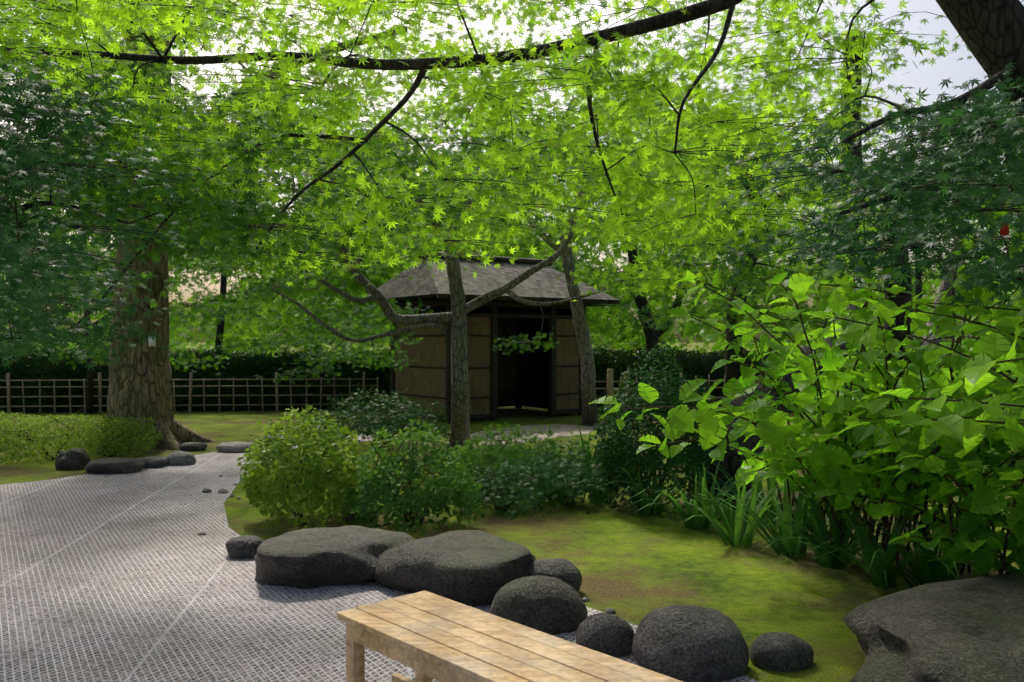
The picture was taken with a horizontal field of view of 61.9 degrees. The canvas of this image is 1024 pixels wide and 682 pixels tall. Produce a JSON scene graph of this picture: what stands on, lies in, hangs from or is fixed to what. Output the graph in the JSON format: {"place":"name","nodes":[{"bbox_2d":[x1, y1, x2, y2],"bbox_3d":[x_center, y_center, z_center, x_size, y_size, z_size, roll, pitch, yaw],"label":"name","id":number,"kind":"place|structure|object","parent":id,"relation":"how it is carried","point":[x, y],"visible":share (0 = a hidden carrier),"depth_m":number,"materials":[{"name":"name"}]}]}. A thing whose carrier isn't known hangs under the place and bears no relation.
{"place":"outdoors","nodes":[
{"label":"outdoors","id":0,"kind":"place"},
{"bbox_2d":[0,434,757,681],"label":"gravel path","id":1,"kind":"structure","parent":0,"point":[132,577],"depth_m":5.00,"materials":[{"name":"grey gravel"}]},
{"bbox_2d":[85,457,144,473],"bbox_3d":[-4.559,1.446,9.807,0.635,0.170,0.511,0,0,0],"label":"stone","id":2,"kind":"object","parent":1,"relation":"on","point":[121,465],"visible":0.88,"depth_m":9.63,"materials":[{"name":"grey stone"}]},
{"bbox_2d":[138,456,167,467],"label":"stone","id":3,"kind":"object","parent":1,"relation":"on","point":[155,461],"visible":0.7,"depth_m":10.06,"materials":[{"name":"grey stone"}]},
{"bbox_2d":[166,451,195,465],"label":"stone","id":4,"kind":"object","parent":1,"relation":"on","point":[177,458],"visible":0.71,"depth_m":10.28,"materials":[{"name":"grey stone"}]},
{"bbox_2d":[202,488,211,492],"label":"pebble","id":5,"kind":"object","parent":1,"relation":"on","point":[206,490],"visible":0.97,"depth_m":8.41,"materials":[{"name":"grey stone"}]},
{"bbox_2d":[218,488,228,493],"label":"pebble","id":6,"kind":"object","parent":1,"relation":"on","point":[223,490],"visible":0.97,"depth_m":8.38,"materials":[{"name":"grey stone"}]},
{"bbox_2d":[216,442,256,452],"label":"stone","id":7,"kind":"object","parent":1,"relation":"on","point":[233,447],"visible":0.68,"depth_m":11.44,"materials":[{"name":"grey stone"}]},
{"bbox_2d":[225,535,263,558],"bbox_3d":[-1.857,1.449,5.946,0.280,0.160,0.223,0,0,0],"label":"stone","id":8,"kind":"object","parent":1,"relation":"on","point":[243,547],"visible":0.73,"depth_m":5.87,"materials":[{"name":"grey stone"}]},
{"bbox_2d":[257,434,295,445],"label":"stone","id":9,"kind":"object","parent":1,"relation":"on","point":[270,436],"visible":0.16,"depth_m":12.20,"materials":[{"name":"grey stone"}]},
{"bbox_2d":[254,525,414,588],"bbox_3d":[-1.118,1.404,5.561,1.084,0.300,0.884,0,0,-20],"label":"flat stone","id":10,"kind":"object","parent":1,"relation":"on","point":[310,558],"visible":0.85,"depth_m":5.20,"materials":[{"name":"grey stone"}]},
{"bbox_2d":[374,530,535,605],"bbox_3d":[-0.327,1.394,5.259,1.008,0.330,0.882,0,0,38],"label":"flat stone","id":11,"kind":"object","parent":1,"relation":"on","point":[473,567],"visible":0.79,"depth_m":4.94,"materials":[{"name":"grey stone"}]},
{"bbox_2d":[337,590,682,681],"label":"bench","id":12,"kind":"object","parent":1,"relation":"on","point":[426,636],"visible":1,"depth_m":3.07,"materials":[{"name":"brown wood"}]},
{"bbox_2d":[490,575,587,634],"bbox_3d":[0.142,1.404,4.531,0.519,0.300,0.398,0,0,0],"label":"round stone","id":13,"kind":"object","parent":1,"relation":"on","point":[549,605],"visible":0.79,"depth_m":4.38,"materials":[{"name":"grey stone"}]},
{"bbox_2d":[527,558,581,591],"bbox_3d":[0.236,1.423,5.104,0.363,0.240,0.293,0,0,0],"label":"round stone","id":14,"kind":"object","parent":1,"relation":"on","point":[566,571],"visible":0.44,"depth_m":5.02,"materials":[{"name":"grey stone"}]},
{"bbox_2d":[576,613,634,656],"bbox_3d":[0.454,1.430,4.135,0.286,0.220,0.221,0,0,0],"label":"round stone","id":15,"kind":"object","parent":1,"relation":"on","point":[609,634],"visible":0.75,"depth_m":4.06,"materials":[{"name":"grey stone"}]},
{"bbox_2d":[632,604,748,681],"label":"round stone","id":16,"kind":"object","parent":1,"relation":"on","point":[687,643],"visible":0.92,"depth_m":3.79,"materials":[{"name":"grey stone"}]},
{"bbox_2d":[418,252,551,265],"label":"roof ridge","id":17,"kind":"structure","parent":0,"point":[518,261],"depth_m":17.43,"materials":[{"name":"brown wood"}]},
{"bbox_2d":[0,342,1021,681],"bbox_3d":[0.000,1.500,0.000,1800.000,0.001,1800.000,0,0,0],"label":"ground","id":18,"kind":"structure","parent":0,"point":[634,566],"depth_m":6.08,"materials":[{"name":"green plant"}]},
{"bbox_2d":[0,404,141,465],"bbox_3d":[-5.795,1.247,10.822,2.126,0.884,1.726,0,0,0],"label":"hedge mound","id":19,"kind":"object","parent":18,"relation":"on","point":[70,422],"depth_m":10.43,"materials":[{"name":"green plant"}]},
{"bbox_2d":[55,448,90,469],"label":"stone","id":20,"kind":"object","parent":18,"relation":"on","point":[75,459],"visible":0.73,"depth_m":9.94,"materials":[{"name":"grey stone"}]},
{"bbox_2d":[56,417,162,457],"bbox_3d":[-5.178,1.303,11.229,1.192,0.648,1.719,0,0,0],"label":"hedge mound","id":21,"kind":"object","parent":18,"relation":"on","point":[147,434],"depth_m":10.84,"materials":[{"name":"green plant"}]},
{"bbox_2d":[0,78,339,348],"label":"tree","id":22,"kind":"object","parent":18,"relation":"on","point":[43,203],"visible":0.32,"depth_m":5.57,"materials":[{"name":"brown plant"}]},
{"bbox_2d":[0,372,377,413],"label":"fence","id":23,"kind":"object","parent":18,"relation":"on","point":[100,395],"visible":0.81,"depth_m":18.02,"materials":[{"name":"brown wood"}]},
{"bbox_2d":[179,442,207,450],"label":"stone","id":24,"kind":"object","parent":18,"relation":"on","point":[193,446],"visible":0.83,"depth_m":11.61,"materials":[{"name":"grey stone"}]},
{"bbox_2d":[0,346,389,412],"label":"hedge","id":25,"kind":"object","parent":18,"relation":"on","point":[22,367],"depth_m":18.27,"materials":[{"name":"green plant"}]},
{"bbox_2d":[0,0,407,453],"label":"tree trunk","id":26,"kind":"object","parent":18,"relation":"on","point":[140,382],"visible":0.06,"depth_m":12.01,"materials":[{"name":"brown plant"}]},
{"bbox_2d":[148,336,155,345],"bbox_3d":[-5.050,0.006,11.970,0.100,0.140,0.004,0,0,0],"label":"tree tag","id":27,"kind":"object","parent":26,"relation":"attached to","point":[151,342],"visible":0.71,"depth_m":11.97,"materials":[{"name":"white paper"}]},
{"bbox_2d":[237,404,371,528],"bbox_3d":[-1.722,1.150,7.087,1.130,1.242,1.055,0,0,0],"label":"bush","id":28,"kind":"object","parent":18,"relation":"on","point":[268,482],"depth_m":6.83,"materials":[{"name":"green plant"}]},
{"bbox_2d":[342,501,377,521],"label":"stone","id":29,"kind":"object","parent":18,"relation":"on","point":[349,517],"visible":0.18,"depth_m":7.08,"materials":[{"name":"grey stone"}]},
{"bbox_2d":[307,383,451,447],"bbox_3d":[-1.936,1.120,12.103,2.216,1.105,1.724,0,0,0],"label":"shrub","id":30,"kind":"object","parent":18,"relation":"on","point":[369,426],"depth_m":11.94,"materials":[{"name":"green plant"}]},
{"bbox_2d":[342,397,482,535],"bbox_3d":[-0.782,1.061,6.837,1.109,1.244,0.994,0,0,0],"label":"bush","id":31,"kind":"object","parent":18,"relation":"on","point":[450,490],"depth_m":6.63,"materials":[{"name":"green plant"}]},
{"bbox_2d":[237,68,690,445],"bbox_3d":[-0.666,-1.031,11.283,6.498,5.502,4.951,0,0,0],"label":"tree","id":32,"kind":"object","parent":18,"relation":"on","point":[456,317],"visible":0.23,"depth_m":11.63,"materials":[{"name":"brown plant"}]},
{"bbox_2d":[390,297,585,423],"bbox_3d":[-0.491,0.340,17.290,3.220,2.320,2.320,0,0,-35],"label":"timber frame","id":33,"kind":"object","parent":18,"relation":"on","point":[551,317],"visible":0.55,"depth_m":16.49,"materials":[{"name":"brown wood"}]},
{"bbox_2d":[398,309,571,413],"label":"interior wall","id":34,"kind":"structure","parent":33,"relation":"attached to","point":[534,379],"depth_m":18.59,"materials":[{"name":"brown wood"}]},
{"bbox_2d":[395,317,578,414],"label":"wall panels","id":35,"kind":"object","parent":33,"relation":"attached to","point":[428,351],"visible":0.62,"depth_m":16.48,"materials":[{"name":"brown wood"}]},
{"bbox_2d":[363,299,613,308],"bbox_3d":[-0.491,-0.720,17.290,4.200,0.001,3.300,0,0,-35],"label":"roof eave","id":36,"kind":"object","parent":33,"relation":"on","point":[444,300],"depth_m":16.38,"materials":[{"name":"brown wood"}]},
{"bbox_2d":[358,258,619,304],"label":"roof","id":37,"kind":"structure","parent":33,"relation":"on","point":[544,284],"depth_m":16.32,"materials":[{"name":"grey wood"}]},
{"bbox_2d":[442,458,568,522],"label":"shrub","id":38,"kind":"object","parent":18,"relation":"on","point":[508,498],"depth_m":7.32,"materials":[{"name":"green plant"}]},
{"bbox_2d":[0,0,1023,341],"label":"tree","id":39,"kind":"object","parent":18,"relation":"on","point":[990,32],"visible":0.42,"depth_m":5.51,"materials":[{"name":"brown plant"}]},
{"bbox_2d":[0,47,1023,369],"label":"dark leaves","id":40,"kind":"object","parent":39,"relation":"attached to","point":[24,289],"visible":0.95,"depth_m":4.84,"materials":[{"name":"green plant"}]},
{"bbox_2d":[1000,223,1008,234],"bbox_3d":[2.655,-0.606,4.600,0.045,0.070,0.003,0,0,0],"label":"red tag","id":41,"kind":"object","parent":40,"relation":"attached to","point":[1005,231],"visible":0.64,"depth_m":4.60,"materials":[{"name":"red"}]},
{"bbox_2d":[444,420,591,479],"bbox_3d":[0.074,1.301,9.512,1.678,0.818,1.611,0,0,0],"label":"shrub","id":42,"kind":"object","parent":18,"relation":"on","point":[518,451],"depth_m":9.28,"materials":[{"name":"green plant"}]},
{"bbox_2d":[59,32,1012,509],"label":"tree trunks","id":43,"kind":"object","parent":18,"relation":"on","point":[731,464],"visible":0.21,"depth_m":11.37,"materials":[{"name":"brown plant"}]},
{"bbox_2d":[0,0,960,308],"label":"bright leaves","id":44,"kind":"object","parent":43,"relation":"attached to","point":[674,208],"visible":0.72,"depth_m":6.17,"materials":[{"name":"green plant"}]},
{"bbox_2d":[0,0,1022,387],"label":"leaves","id":45,"kind":"object","parent":43,"relation":"attached to","point":[210,226],"visible":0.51,"depth_m":9.68,"materials":[{"name":"green plant"}]},
{"bbox_2d":[0,0,1023,382],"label":"leaves","id":46,"kind":"object","parent":43,"relation":"attached to","point":[614,324],"visible":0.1,"depth_m":20.86,"materials":[{"name":"green plant"}]},
{"bbox_2d":[483,435,632,515],"bbox_3d":[0.452,1.250,7.738,1.502,0.762,1.332,0,0,0],"label":"shrub","id":47,"kind":"object","parent":18,"relation":"on","point":[574,489],"depth_m":7.55,"materials":[{"name":"green plant"}]},
{"bbox_2d":[606,608,615,613],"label":"pebble","id":48,"kind":"object","parent":18,"relation":"on","point":[611,610],"visible":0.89,"depth_m":4.70,"materials":[{"name":"grey stone"}]},
{"bbox_2d":[606,369,629,424],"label":"wood posts","id":49,"kind":"object","parent":18,"relation":"on","point":[610,390],"visible":0.2,"depth_m":15.16,"materials":[{"name":"brown wood"}]},
{"bbox_2d":[432,45,817,424],"bbox_3d":[2.163,-1.934,14.945,7.201,7.338,5.597,0,0,0],"label":"tree trunk","id":50,"kind":"object","parent":18,"relation":"on","point":[588,394],"visible":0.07,"depth_m":14.81,"materials":[{"name":"brown plant"}]},
{"bbox_2d":[594,339,721,519],"bbox_3d":[1.308,0.920,7.487,1.167,1.870,1.402,0,0,0],"label":"tall bush","id":51,"kind":"object","parent":18,"relation":"on","point":[625,444],"depth_m":7.40,"materials":[{"name":"green plant"}]},
{"bbox_2d":[474,417,982,590],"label":"strap leaves","id":52,"kind":"object","parent":18,"relation":"on","point":[790,539],"visible":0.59,"depth_m":5.92,"materials":[{"name":"green plant"}]},
{"bbox_2d":[570,76,897,399],"bbox_3d":[2.639,-0.703,9.814,3.410,4.802,4.571,0,0,28],"label":"tree","id":53,"kind":"object","parent":18,"relation":"on","point":[732,369],"visible":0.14,"depth_m":9.87,"materials":[{"name":"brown plant"}]},
{"bbox_2d":[749,632,813,671],"bbox_3d":[1.257,1.446,3.975,0.297,0.170,0.234,0,0,0],"label":"round stone","id":54,"kind":"object","parent":18,"relation":"on","point":[780,651],"visible":0.91,"depth_m":3.90,"materials":[{"name":"grey stone"}]},
{"bbox_2d":[596,373,995,412],"bbox_3d":[6.789,1.040,17.847,10.531,0.923,0.131,0,0,-7],"label":"fence","id":55,"kind":"object","parent":18,"relation":"on","point":[680,376],"visible":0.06,"depth_m":17.39,"materials":[{"name":"brown wood"}]},
{"bbox_2d":[588,209,1023,530],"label":"hydrangea leaves","id":56,"kind":"object","parent":18,"relation":"on","point":[850,480],"visible":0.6,"depth_m":5.27,"materials":[{"name":"green plant"}]},
{"bbox_2d":[592,347,1019,413],"bbox_3d":[7.309,0.849,18.493,11.611,1.507,1.184,0,0,-6],"label":"hedge","id":57,"kind":"object","parent":18,"relation":"on","point":[638,352],"depth_m":17.70,"materials":[{"name":"green plant"}]},
{"bbox_2d":[619,223,1023,573],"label":"hydrangea canes","id":58,"kind":"object","parent":18,"relation":"on","point":[886,520],"visible":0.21,"depth_m":5.59,"materials":[{"name":"green plant"}]},
{"bbox_2d":[771,182,1023,451],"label":"shrub leaves","id":59,"kind":"object","parent":18,"relation":"on","point":[977,376],"visible":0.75,"depth_m":4.23,"materials":[{"name":"green plant"}]},
{"bbox_2d":[814,365,994,423],"bbox_3d":[7.001,1.052,15.474,3.726,1.547,2.423,0,0,0],"label":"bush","id":60,"kind":"object","parent":18,"relation":"on","point":[848,389],"visible":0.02,"depth_m":15.38,"materials":[{"name":"green plant"}]},
{"bbox_2d":[813,399,1023,579],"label":"shrub leaves","id":61,"kind":"object","parent":18,"relation":"on","point":[986,560],"visible":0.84,"depth_m":4.71,"materials":[{"name":"green plant"}]},
{"bbox_2d":[819,196,1023,424],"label":"hydrangea canes","id":62,"kind":"object","parent":18,"relation":"on","point":[992,368],"visible":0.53,"depth_m":4.29,"materials":[{"name":"plant"}]},
{"bbox_2d":[843,574,1023,681],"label":"boulder","id":63,"kind":"object","parent":18,"relation":"on","point":[968,630],"visible":1,"depth_m":3.63,"materials":[{"name":"grey stone"}]},
{"bbox_2d":[919,228,967,357],"bbox_3d":[8.292,0.090,16.863,0.789,3.346,12.693,0,0,25],"label":"tree trunk","id":64,"kind":"object","parent":18,"relation":"on","point":[944,286],"visible":0.08,"depth_m":11.90,"materials":[{"name":"grey plant"}]},
{"bbox_2d":[0,0,1023,341],"label":"sky","id":65,"kind":"structure","parent":0,"point":[918,76],"materials":[{"name":"white"}]},
{"bbox_2d":[447,424,596,448],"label":"sand path","id":66,"kind":"structure","parent":0,"point":[564,430],"depth_m":14.26,"materials":[{"name":"grey gravel"}]}
]}

